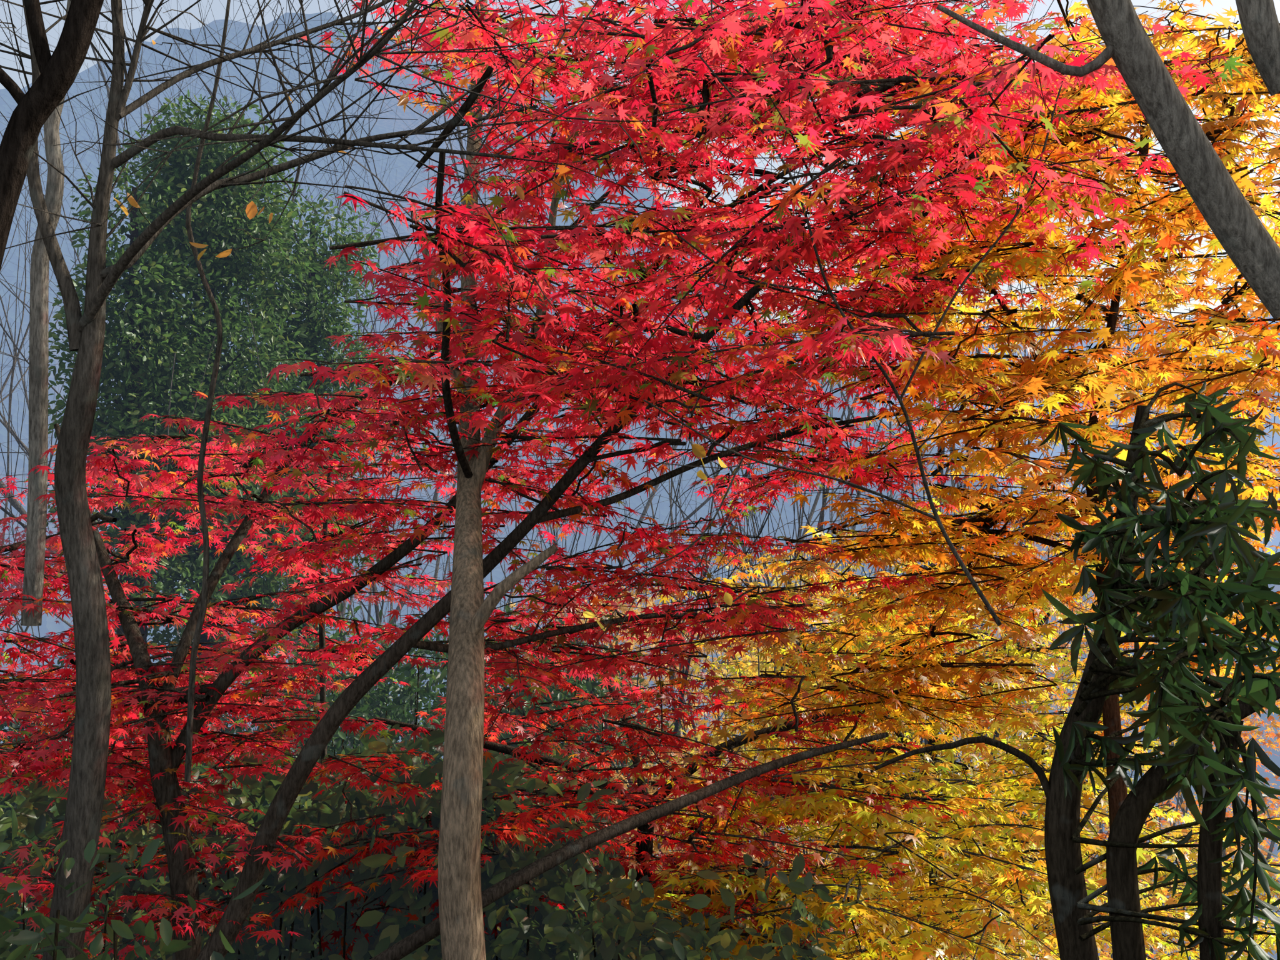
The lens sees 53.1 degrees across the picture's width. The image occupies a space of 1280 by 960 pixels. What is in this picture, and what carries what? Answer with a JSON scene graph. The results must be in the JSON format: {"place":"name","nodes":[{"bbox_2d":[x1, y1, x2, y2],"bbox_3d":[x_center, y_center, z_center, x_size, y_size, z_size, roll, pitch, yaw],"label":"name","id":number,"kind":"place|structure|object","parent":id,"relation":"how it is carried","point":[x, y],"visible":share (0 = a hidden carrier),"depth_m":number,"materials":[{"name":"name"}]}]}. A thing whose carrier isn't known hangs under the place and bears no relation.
{"place":"outdoors","nodes":[
{"label":"outdoors","id":0,"kind":"place"},
{"bbox_2d":[0,11,1279,959],"bbox_3d":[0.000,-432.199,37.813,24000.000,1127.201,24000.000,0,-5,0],"label":"mountain","id":1,"kind":"structure","parent":0,"point":[397,169],"depth_m":735.87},
{"bbox_2d":[0,89,864,959],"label":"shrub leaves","id":2,"kind":"object","parent":1,"relation":"on","point":[170,267],"visible":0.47,"depth_m":11.61,"materials":[{"name":"green plant"}]},
{"bbox_2d":[0,0,1279,959],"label":"branches","id":3,"kind":"object","parent":1,"relation":"on","point":[1247,242],"visible":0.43,"depth_m":4.98,"materials":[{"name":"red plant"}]},
{"bbox_2d":[0,0,1279,959],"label":"maple leaves","id":4,"kind":"object","parent":3,"relation":"attached to","point":[945,377],"visible":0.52,"depth_m":5.84,"materials":[{"name":"red plant"}]},
{"bbox_2d":[1038,379,1279,959],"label":"evergreen leaves","id":5,"kind":"object","parent":3,"relation":"attached to","point":[1259,574],"visible":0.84,"depth_m":3.17,"materials":[{"name":"green plant"}]},
{"bbox_2d":[0,0,1279,959],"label":"bare trees","id":6,"kind":"object","parent":1,"relation":"on","point":[435,495],"visible":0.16,"depth_m":19.09,"materials":[{"name":"grey plant"}]},
{"bbox_2d":[0,520,1279,959],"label":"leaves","id":7,"kind":"object","parent":1,"relation":"on","point":[750,672],"visible":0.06,"depth_m":19.31,"materials":[{"name":"yellow plant"}]},
{"bbox_2d":[0,0,1279,328],"label":"sky","id":8,"kind":"structure","parent":0,"point":[219,12],"materials":[{"name":"white"}]}
]}

